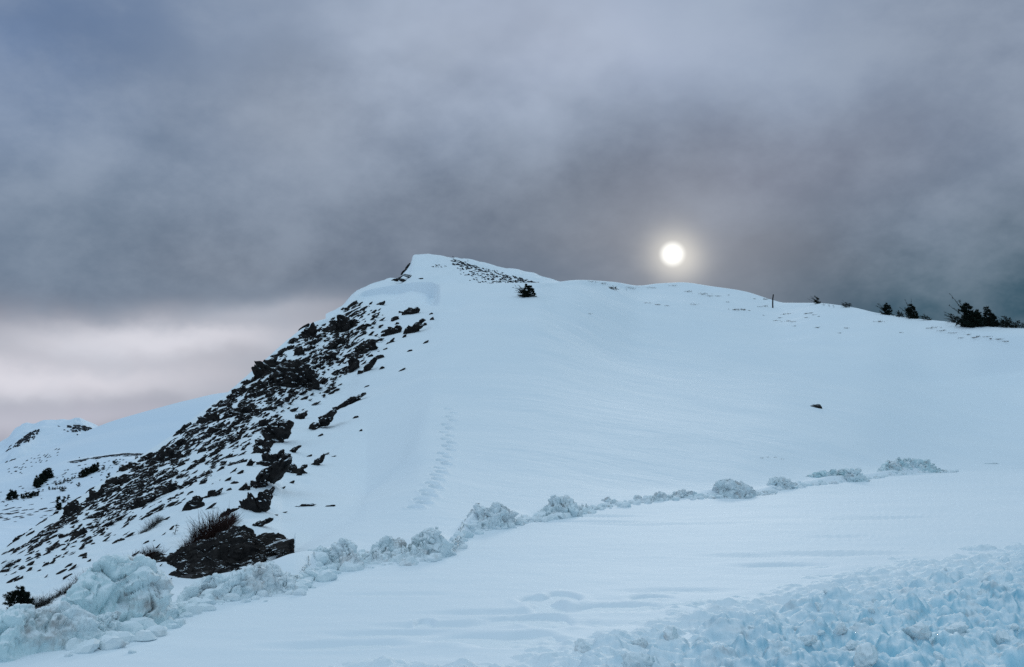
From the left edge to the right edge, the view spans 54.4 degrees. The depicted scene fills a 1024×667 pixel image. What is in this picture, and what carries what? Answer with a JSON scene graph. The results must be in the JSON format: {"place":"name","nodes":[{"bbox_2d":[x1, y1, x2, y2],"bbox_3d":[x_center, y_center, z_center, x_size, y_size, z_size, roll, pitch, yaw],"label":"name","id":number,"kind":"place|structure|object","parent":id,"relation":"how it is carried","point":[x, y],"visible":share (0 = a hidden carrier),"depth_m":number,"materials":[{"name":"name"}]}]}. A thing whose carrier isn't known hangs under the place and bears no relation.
{"place":"outdoors","nodes":[
{"label":"outdoors","id":0,"kind":"place"},
{"bbox_2d":[0,418,97,463],"bbox_3d":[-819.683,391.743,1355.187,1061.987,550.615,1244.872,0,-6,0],"label":"peak","id":1,"kind":"structure","parent":0,"point":[51,433],"depth_m":1146.70,"materials":[{"name":"snow"}]},
{"bbox_2d":[6,425,91,451],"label":"scree","id":2,"kind":"structure","parent":1,"relation":"on","point":[27,437],"depth_m":1163.23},
{"bbox_2d":[0,453,140,549],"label":"snowy slope","id":3,"kind":"structure","parent":0,"point":[10,529],"depth_m":178.65,"materials":[{"name":"snow"}]},
{"bbox_2d":[32,478,40,487],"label":"conifer tree","id":4,"kind":"object","parent":3,"relation":"on","point":[35,481],"visible":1,"depth_m":190.19,"materials":[{"name":"green plant"}]},
{"bbox_2d":[46,468,54,478],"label":"conifer tree","id":5,"kind":"object","parent":3,"relation":"on","point":[49,476],"visible":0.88,"depth_m":198.73,"materials":[{"name":"green plant"}]},
{"bbox_2d":[55,496,62,510],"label":"conifer tree","id":6,"kind":"object","parent":3,"relation":"on","point":[58,505],"visible":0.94,"depth_m":155.59,"materials":[{"name":"green plant"}]},
{"bbox_2d":[0,453,143,521],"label":"scree","id":7,"kind":"structure","parent":3,"relation":"on","point":[112,455],"depth_m":203.57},
{"bbox_2d":[0,392,226,480],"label":"slope","id":8,"kind":"structure","parent":0,"point":[144,432],"depth_m":456.74,"materials":[{"name":"snow"}]},
{"bbox_2d":[5,448,58,473],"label":"scree","id":9,"kind":"structure","parent":8,"relation":"on","point":[30,462],"depth_m":427.90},
{"bbox_2d":[326,254,559,317],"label":"summit hill","id":10,"kind":"structure","parent":0,"point":[421,267],"depth_m":146.83,"materials":[{"name":"snow"}]},
{"bbox_2d":[431,259,539,282],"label":"scree","id":11,"kind":"structure","parent":10,"relation":"on","point":[497,276],"depth_m":148.11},
{"bbox_2d":[0,280,1023,666],"bbox_3d":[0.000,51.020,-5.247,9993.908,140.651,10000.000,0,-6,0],"label":"snow ground","id":12,"kind":"structure","parent":0,"point":[588,392],"depth_m":31.39,"materials":[{"name":"snow"}]},
{"bbox_2d":[2,585,37,608],"bbox_3d":[-5.461,2.959,11.079,0.420,0.323,0.237,0,-6,0],"label":"dark bush","id":13,"kind":"object","parent":12,"relation":"on","point":[22,596],"visible":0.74,"depth_m":11.05,"materials":[{"name":"black plant"}]},
{"bbox_2d":[13,527,54,551],"bbox_3d":[-10.922,4.747,22.495,1.058,0.711,0.459,2,-6,-16],"label":"rock","id":14,"kind":"object","parent":12,"relation":"on","point":[39,535],"visible":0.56,"depth_m":22.51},
{"bbox_2d":[30,591,57,606],"bbox_3d":[-5.384,3.079,11.497,0.341,0.235,0.898,0,-6,-4],"label":"twiggy shrub","id":15,"kind":"object","parent":12,"relation":"on","point":[42,602],"visible":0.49,"depth_m":11.37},
{"bbox_2d":[0,601,105,661],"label":"snow heap","id":16,"kind":"object","parent":12,"relation":"on","point":[27,629],"visible":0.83,"depth_m":7.46,"materials":[{"name":"snow"}]},
{"bbox_2d":[45,543,65,550],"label":"rock","id":17,"kind":"object","parent":12,"relation":"on","point":[57,545],"visible":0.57,"depth_m":19.59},
{"bbox_2d":[48,582,73,599],"bbox_3d":[-5.693,3.242,12.506,0.240,0.195,1.333,0,-6,-5],"label":"twiggy shrub","id":18,"kind":"object","parent":12,"relation":"on","point":[58,594],"visible":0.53,"depth_m":12.55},
{"bbox_2d":[63,499,83,517],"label":"rock","id":19,"kind":"object","parent":12,"relation":"on","point":[73,507],"visible":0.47,"depth_m":27.68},
{"bbox_2d":[64,570,86,594],"bbox_3d":[-5.475,3.230,13.142,0.552,0.408,1.618,0,-6,0],"label":"twiggy shrub","id":20,"kind":"object","parent":12,"relation":"on","point":[74,579],"visible":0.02,"depth_m":12.74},
{"bbox_2d":[69,527,86,540],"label":"rock","id":21,"kind":"object","parent":12,"relation":"on","point":[80,532],"visible":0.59,"depth_m":20.74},
{"bbox_2d":[84,487,104,502],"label":"rock","id":22,"kind":"object","parent":12,"relation":"on","point":[93,494],"visible":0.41,"depth_m":32.59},
{"bbox_2d":[83,507,107,519],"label":"rock","id":23,"kind":"object","parent":12,"relation":"on","point":[97,513],"visible":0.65,"depth_m":23.79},
{"bbox_2d":[97,611,120,631],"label":"snow heap","id":24,"kind":"object","parent":12,"relation":"on","point":[109,621],"visible":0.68,"depth_m":8.03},
{"bbox_2d":[106,475,129,485],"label":"rock","id":25,"kind":"object","parent":12,"relation":"on","point":[118,480],"visible":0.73,"depth_m":35.68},
{"bbox_2d":[61,554,178,624],"bbox_3d":[-3.524,2.300,8.936,1.098,0.741,1.891,3,-6,-23],"label":"snow heap","id":26,"kind":"object","parent":12,"relation":"on","point":[128,587],"visible":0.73,"depth_m":8.47,"materials":[{"name":"snow"}]},
{"bbox_2d":[116,462,137,472],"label":"rock","id":27,"kind":"object","parent":12,"relation":"on","point":[129,465],"visible":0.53,"depth_m":40.03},
{"bbox_2d":[121,496,151,509],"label":"rock","id":28,"kind":"object","parent":12,"relation":"on","point":[140,501],"visible":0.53,"depth_m":25.00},
{"bbox_2d":[122,544,170,557],"bbox_3d":[-5.335,3.219,14.309,0.766,0.437,0.790,0,-6,0],"label":"twiggy shrub","id":29,"kind":"object","parent":12,"relation":"on","point":[147,554],"visible":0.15,"depth_m":14.32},
{"bbox_2d":[139,471,153,478],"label":"rock","id":30,"kind":"object","parent":12,"relation":"on","point":[149,473],"visible":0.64,"depth_m":35.57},
{"bbox_2d":[139,452,154,461],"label":"rock","id":31,"kind":"object","parent":12,"relation":"on","point":[150,455],"visible":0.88,"depth_m":41.85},
{"bbox_2d":[136,488,163,502],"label":"rock","id":32,"kind":"object","parent":12,"relation":"on","point":[155,494],"visible":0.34,"depth_m":26.11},
{"bbox_2d":[140,514,166,533],"bbox_3d":[-6.723,3.536,18.616,0.341,0.359,1.535,1,-6,-8],"label":"twiggy shrub","id":33,"kind":"object","parent":12,"relation":"on","point":[154,523],"visible":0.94,"depth_m":18.58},
{"bbox_2d":[148,449,181,467],"bbox_3d":[-13.423,4.969,38.496,1.274,1.031,0.519,3,-6,-23],"label":"rock","id":34,"kind":"object","parent":12,"relation":"on","point":[168,455],"visible":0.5,"depth_m":38.45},
{"bbox_2d":[154,483,176,497],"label":"rock","id":35,"kind":"object","parent":12,"relation":"on","point":[169,487],"visible":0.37,"depth_m":26.91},
{"bbox_2d":[165,439,187,451],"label":"rock","id":36,"kind":"object","parent":12,"relation":"on","point":[180,442],"visible":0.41,"depth_m":41.62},
{"bbox_2d":[176,477,196,489],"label":"rock","id":37,"kind":"object","parent":12,"relation":"on","point":[190,481],"visible":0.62,"depth_m":27.29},
{"bbox_2d":[0,301,385,581],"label":"scree","id":38,"kind":"structure","parent":12,"relation":"on","point":[129,490],"depth_m":37.94,"materials":[{"name":"stone"}]},
{"bbox_2d":[182,495,204,510],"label":"rock","id":39,"kind":"object","parent":12,"relation":"on","point":[195,502],"visible":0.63,"depth_m":20.07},
{"bbox_2d":[196,470,212,478],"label":"rock","id":40,"kind":"object","parent":12,"relation":"on","point":[205,473],"visible":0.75,"depth_m":28.81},
{"bbox_2d":[180,566,230,578],"bbox_3d":[-4.054,3.470,13.205,0.913,0.707,0.636,4,-7,-31],"label":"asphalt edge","id":41,"kind":"object","parent":12,"relation":"on","point":[187,576],"visible":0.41,"depth_m":13.06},
{"bbox_2d":[197,410,219,423],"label":"rock","id":42,"kind":"object","parent":12,"relation":"on","point":[212,415],"visible":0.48,"depth_m":46.10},
{"bbox_2d":[204,487,222,497],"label":"rock","id":43,"kind":"object","parent":12,"relation":"on","point":[212,493],"visible":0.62,"depth_m":21.59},
{"bbox_2d":[208,423,221,433],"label":"rock","id":44,"kind":"object","parent":12,"relation":"on","point":[216,428],"visible":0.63,"depth_m":42.26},
{"bbox_2d":[145,525,294,578],"bbox_3d":[-4.190,3.327,13.987,2.340,1.116,5.119,1,-6,-14],"label":"earth outcrop","id":45,"kind":"object","parent":12,"relation":"on","point":[235,548],"visible":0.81,"depth_m":13.83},
{"bbox_2d":[176,502,244,547],"bbox_3d":[-4.658,3.070,16.056,0.922,0.679,2.712,0,-6,0],"label":"twiggy shrub","id":46,"kind":"object","parent":45,"relation":"on","point":[219,525],"visible":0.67,"depth_m":15.52,"materials":[{"name":"plant"}]},
{"bbox_2d":[229,435,241,443],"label":"rock","id":47,"kind":"object","parent":12,"relation":"on","point":[237,438],"visible":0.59,"depth_m":38.53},
{"bbox_2d":[174,561,297,603],"bbox_3d":[-2.814,2.591,10.318,0.895,0.446,1.825,-4,-7,35],"label":"snow heap","id":48,"kind":"object","parent":12,"relation":"on","point":[249,581],"visible":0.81,"depth_m":10.01,"materials":[{"name":"snow"}]},
{"bbox_2d":[226,386,247,398],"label":"rock","id":49,"kind":"object","parent":12,"relation":"on","point":[238,392],"visible":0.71,"depth_m":53.97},
{"bbox_2d":[228,404,251,416],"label":"rock","id":50,"kind":"object","parent":12,"relation":"on","point":[241,409],"visible":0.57,"depth_m":46.63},
{"bbox_2d":[242,377,254,385],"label":"rock","id":51,"kind":"object","parent":12,"relation":"on","point":[247,381],"visible":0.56,"depth_m":57.43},
{"bbox_2d":[231,492,272,512],"bbox_3d":[-4.865,3.301,18.516,0.819,0.707,0.366,1,-6,-10],"label":"rock","id":52,"kind":"object","parent":12,"relation":"on","point":[261,502],"visible":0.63,"depth_m":18.48,"materials":[{"name":"stone"}]},
{"bbox_2d":[255,381,268,390],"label":"rock","id":53,"kind":"object","parent":12,"relation":"on","point":[262,385],"visible":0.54,"depth_m":53.46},
{"bbox_2d":[253,440,272,453],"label":"rock","id":54,"kind":"object","parent":12,"relation":"on","point":[267,445],"visible":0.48,"depth_m":32.82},
{"bbox_2d":[252,517,273,526],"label":"rock","id":55,"kind":"object","parent":12,"relation":"on","point":[259,523],"visible":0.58,"depth_m":16.62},
{"bbox_2d":[258,419,268,426],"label":"rock","id":56,"kind":"object","parent":12,"relation":"on","point":[263,422],"visible":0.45,"depth_m":42.43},
{"bbox_2d":[251,356,279,379],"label":"rock","id":57,"kind":"object","parent":12,"relation":"on","point":[260,369],"visible":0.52,"depth_m":57.66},
{"bbox_2d":[242,453,291,490],"bbox_3d":[-5.723,3.478,22.272,1.566,1.589,0.704,2,-6,-21],"label":"rock","id":58,"kind":"object","parent":12,"relation":"on","point":[274,472],"visible":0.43,"depth_m":22.27,"materials":[{"name":"stone"}]},
{"bbox_2d":[263,486,274,493],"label":"rock","id":59,"kind":"object","parent":12,"relation":"on","point":[271,490],"visible":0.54,"depth_m":21.83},
{"bbox_2d":[256,449,284,466],"bbox_3d":[-7.068,3.816,28.845,0.923,0.932,0.502,4,-7,-37],"label":"rock","id":60,"kind":"object","parent":12,"relation":"on","point":[268,459],"visible":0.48,"depth_m":28.73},
{"bbox_2d":[255,419,293,445],"bbox_3d":[-8.745,4.017,36.187,1.595,1.845,0.907,2,-6,-15],"label":"rock","id":61,"kind":"object","parent":12,"relation":"on","point":[275,432],"visible":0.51,"depth_m":36.07,"materials":[{"name":"stone"}]},
{"bbox_2d":[268,359,314,387],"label":"rock","id":62,"kind":"object","parent":12,"relation":"on","point":[292,373],"visible":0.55,"depth_m":54.05,"materials":[{"name":"stone"}]},
{"bbox_2d":[290,445,301,452],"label":"rock","id":63,"kind":"object","parent":12,"relation":"on","point":[294,449],"visible":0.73,"depth_m":34.19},
{"bbox_2d":[287,463,307,473],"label":"rock","id":64,"kind":"object","parent":12,"relation":"on","point":[293,468],"visible":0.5,"depth_m":27.31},
{"bbox_2d":[293,345,304,355],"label":"rock","id":65,"kind":"object","parent":12,"relation":"on","point":[299,350],"visible":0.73,"depth_m":63.32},
{"bbox_2d":[295,410,307,418],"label":"rock","id":66,"kind":"object","parent":12,"relation":"on","point":[303,415],"visible":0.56,"depth_m":45.60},
{"bbox_2d":[299,322,317,338],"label":"rock","id":67,"kind":"object","parent":12,"relation":"on","point":[309,332],"visible":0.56,"depth_m":71.68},
{"bbox_2d":[302,339,318,346],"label":"rock","id":68,"kind":"object","parent":12,"relation":"on","point":[314,341],"visible":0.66,"depth_m":68.21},
{"bbox_2d":[302,378,319,389],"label":"rock","id":69,"kind":"object","parent":12,"relation":"on","point":[315,382],"visible":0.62,"depth_m":54.64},
{"bbox_2d":[311,454,324,464],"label":"rock","id":70,"kind":"object","parent":12,"relation":"on","point":[319,460],"visible":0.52,"depth_m":30.57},
{"bbox_2d":[309,409,336,429],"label":"rock","id":71,"kind":"object","parent":12,"relation":"on","point":[326,419],"visible":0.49,"depth_m":40.97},
{"bbox_2d":[319,352,337,360],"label":"rock","id":72,"kind":"object","parent":12,"relation":"on","point":[326,357],"visible":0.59,"depth_m":62.95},
{"bbox_2d":[322,336,346,349],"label":"rock","id":73,"kind":"object","parent":12,"relation":"on","point":[332,344],"visible":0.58,"depth_m":67.97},
{"bbox_2d":[307,538,364,567],"bbox_3d":[-2.286,2.805,12.593,0.996,0.485,1.129,0,-6,0],"label":"snow heap","id":74,"kind":"object","parent":12,"relation":"on","point":[343,550],"visible":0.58,"depth_m":12.31,"materials":[{"name":"snow"}]},
{"bbox_2d":[323,314,359,332],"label":"rock","id":75,"kind":"object","parent":12,"relation":"on","point":[342,323],"visible":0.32,"depth_m":75.16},
{"bbox_2d":[332,392,365,409],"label":"rock","id":76,"kind":"object","parent":12,"relation":"on","point":[352,399],"visible":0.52,"depth_m":48.10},
{"bbox_2d":[339,356,359,373],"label":"rock","id":77,"kind":"object","parent":12,"relation":"on","point":[353,363],"visible":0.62,"depth_m":59.33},
{"bbox_2d":[347,339,376,358],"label":"rock","id":78,"kind":"object","parent":12,"relation":"on","point":[370,345],"visible":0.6,"depth_m":63.89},
{"bbox_2d":[357,357,376,373],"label":"rock","id":79,"kind":"object","parent":12,"relation":"on","point":[369,365],"visible":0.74,"depth_m":57.86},
{"bbox_2d":[370,535,406,553],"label":"snow heap","id":80,"kind":"object","parent":12,"relation":"on","point":[385,541],"visible":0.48,"depth_m":13.21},
{"bbox_2d":[381,325,401,336],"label":"rock","id":81,"kind":"object","parent":12,"relation":"on","point":[396,329],"visible":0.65,"depth_m":69.08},
{"bbox_2d":[402,307,419,314],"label":"rock","id":82,"kind":"object","parent":12,"relation":"on","point":[409,310],"visible":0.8,"depth_m":76.31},
{"bbox_2d":[403,318,425,333],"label":"rock","id":83,"kind":"object","parent":12,"relation":"on","point":[416,326],"visible":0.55,"depth_m":68.12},
{"bbox_2d":[408,526,454,557],"bbox_3d":[-1.129,2.901,13.763,0.714,0.534,1.261,0,-6,0],"label":"snow heap","id":84,"kind":"object","parent":12,"relation":"on","point":[432,539],"visible":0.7,"depth_m":13.35,"materials":[{"name":"snow"}]},
{"bbox_2d":[172,492,775,601],"bbox_3d":[2.154,3.709,20.942,2.570,0.396,25.524,-3,-7,29],"label":"snow rubble","id":85,"kind":"object","parent":12,"relation":"on","point":[416,551],"visible":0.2,"depth_m":13.15,"materials":[{"name":"snow"}]},
{"bbox_2d":[466,502,518,528],"bbox_3d":[-0.383,3.285,17.887,1.180,0.614,2.213,0,-6,0],"label":"snow heap","id":86,"kind":"object","parent":12,"relation":"on","point":[494,515],"visible":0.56,"depth_m":17.05,"materials":[{"name":"snow"}]},
{"bbox_2d":[64,469,958,656],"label":"snow crumbs","id":87,"kind":"object","parent":12,"relation":"on","point":[141,629],"visible":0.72,"depth_m":11.03,"materials":[{"name":"snow"}]},
{"bbox_2d":[512,284,536,296],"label":"krummholz pine","id":88,"kind":"object","parent":12,"relation":"on","point":[526,291],"visible":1,"depth_m":81.83,"materials":[{"name":"green plant"}]},
{"bbox_2d":[538,494,582,516],"bbox_3d":[0.895,3.474,19.735,1.069,0.615,1.494,0,-6,0],"label":"snow heap","id":89,"kind":"object","parent":12,"relation":"on","point":[566,504],"visible":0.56,"depth_m":19.25,"materials":[{"name":"snow"}]},
{"bbox_2d":[601,497,616,503],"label":"snow heap","id":90,"kind":"object","parent":12,"relation":"on","point":[608,499],"visible":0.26,"depth_m":21.98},
{"bbox_2d":[295,532,1023,666],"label":"churned snow","id":91,"kind":"structure","parent":12,"relation":"on","point":[934,596],"depth_m":8.02,"materials":[{"name":"snow"}]},
{"bbox_2d":[574,638,592,652],"bbox_3d":[0.561,2.360,7.401,0.171,0.196,0.209,-38,26,11],"label":"snow chunk","id":92,"kind":"object","parent":91,"relation":"on","point":[582,645],"visible":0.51,"depth_m":7.36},
{"bbox_2d":[621,652,654,666],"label":"snow chunk","id":93,"kind":"object","parent":91,"relation":"on","point":[634,659],"visible":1,"depth_m":6.20,"materials":[{"name":"snow"}]},
{"bbox_2d":[630,638,647,647],"bbox_3d":[0.954,2.322,7.438,0.126,0.098,0.138,-2,-46,38],"label":"snow chunk","id":94,"kind":"object","parent":91,"relation":"on","point":[642,642],"visible":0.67,"depth_m":7.40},
{"bbox_2d":[663,625,677,639],"bbox_3d":[1.206,2.288,7.539,0.133,0.134,0.186,0,20,-14],"label":"snow chunk","id":95,"kind":"object","parent":91,"relation":"on","point":[670,632],"visible":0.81,"depth_m":7.52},
{"bbox_2d":[777,646,791,655],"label":"snow chunk","id":96,"kind":"object","parent":91,"relation":"on","point":[784,650],"visible":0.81,"depth_m":6.50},
{"bbox_2d":[798,635,816,645],"bbox_3d":[2.091,2.178,7.065,0.077,0.098,0.152,44,-46,-16],"label":"snow chunk","id":97,"kind":"object","parent":91,"relation":"on","point":[808,640],"visible":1,"depth_m":7.03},
{"bbox_2d":[833,622,847,635],"bbox_3d":[2.479,2.241,7.501,0.106,0.171,0.102,15,35,30],"label":"snow chunk","id":98,"kind":"object","parent":91,"relation":"on","point":[841,629],"visible":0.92,"depth_m":7.46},
{"bbox_2d":[846,639,857,649],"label":"snow chunk","id":99,"kind":"object","parent":91,"relation":"on","point":[851,644],"visible":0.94,"depth_m":7.00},
{"bbox_2d":[853,642,877,666],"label":"snow chunk","id":100,"kind":"object","parent":91,"relation":"on","point":[866,654],"visible":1,"depth_m":6.26,"materials":[{"name":"snow"}]},
{"bbox_2d":[901,622,931,639],"bbox_3d":[2.948,2.183,7.267,0.218,0.157,0.214,-1,-6,10],"label":"snow chunk","id":101,"kind":"object","parent":91,"relation":"on","point":[920,631],"visible":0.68,"depth_m":7.20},
{"bbox_2d":[933,651,944,661],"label":"snow chunk","id":102,"kind":"object","parent":91,"relation":"on","point":[938,656],"visible":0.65,"depth_m":6.59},
{"bbox_2d":[945,621,968,633],"bbox_3d":[3.393,2.280,7.629,0.179,0.128,0.193,-6,-16,-7],"label":"snow chunk","id":103,"kind":"object","parent":91,"relation":"on","point":[960,627],"visible":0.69,"depth_m":7.59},
{"bbox_2d":[996,630,1009,643],"bbox_3d":[3.615,2.235,7.339,0.097,0.117,0.092,-17,-58,33],"label":"snow chunk","id":104,"kind":"object","parent":91,"relation":"on","point":[1002,636],"visible":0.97,"depth_m":7.32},
{"bbox_2d":[1010,623,1018,629],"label":"snow chunk","id":105,"kind":"object","parent":91,"relation":"on","point":[1015,626],"visible":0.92,"depth_m":7.64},
{"bbox_2d":[649,489,693,500],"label":"snow heap","id":106,"kind":"object","parent":12,"relation":"on","point":[658,495],"visible":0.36,"depth_m":23.69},
{"bbox_2d":[712,478,757,498],"bbox_3d":[5.638,4.050,25.756,1.345,0.703,3.521,-2,-6,19],"label":"snow heap","id":107,"kind":"object","parent":12,"relation":"on","point":[728,488],"visible":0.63,"depth_m":24.57,"materials":[{"name":"snow"}]},
{"bbox_2d":[766,476,794,489],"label":"snow heap","id":108,"kind":"object","parent":12,"relation":"on","point":[782,482],"visible":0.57,"depth_m":29.59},
{"bbox_2d":[805,467,870,481],"bbox_3d":[11.247,4.963,34.561,2.740,0.687,2.545,-2,-6,15],"label":"snow heap","id":109,"kind":"object","parent":12,"relation":"on","point":[852,475],"visible":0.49,"depth_m":33.78,"materials":[{"name":"snow"}]},
{"bbox_2d":[877,302,893,314],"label":"krummholz pine","id":110,"kind":"object","parent":12,"relation":"on","point":[886,308],"visible":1,"depth_m":95.64,"materials":[{"name":"green plant"}]},
{"bbox_2d":[900,300,918,318],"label":"krummholz pine","id":111,"kind":"object","parent":12,"relation":"on","point":[912,312],"visible":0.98,"depth_m":93.76,"materials":[{"name":"green plant"}]},
{"bbox_2d":[876,457,944,472],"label":"snow heap","id":112,"kind":"object","parent":12,"relation":"on","point":[898,463],"visible":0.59,"depth_m":40.23,"materials":[{"name":"snow"}]},
{"bbox_2d":[944,294,985,327],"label":"krummholz pine","id":113,"kind":"object","parent":12,"relation":"on","point":[972,319],"visible":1,"depth_m":86.75,"materials":[{"name":"green plant"}]},
{"bbox_2d":[982,306,999,326],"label":"krummholz pine","id":114,"kind":"object","parent":12,"relation":"on","point":[992,317],"visible":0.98,"depth_m":87.07,"materials":[{"name":"green plant"}]},
{"bbox_2d":[998,316,1014,327],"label":"krummholz pine","id":115,"kind":"object","parent":12,"relation":"on","point":[1003,323],"visible":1,"depth_m":86.47,"materials":[{"name":"green plant"}]},
{"bbox_2d":[1006,320,1023,327],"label":"krummholz pine","id":116,"kind":"object","parent":12,"relation":"on","point":[1016,324],"visible":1,"depth_m":86.21,"materials":[{"name":"green plant"}]},
{"bbox_2d":[0,0,1023,441],"label":"sky","id":117,"kind":"structure","parent":0,"point":[188,187],"materials":[{"name":"grey"}]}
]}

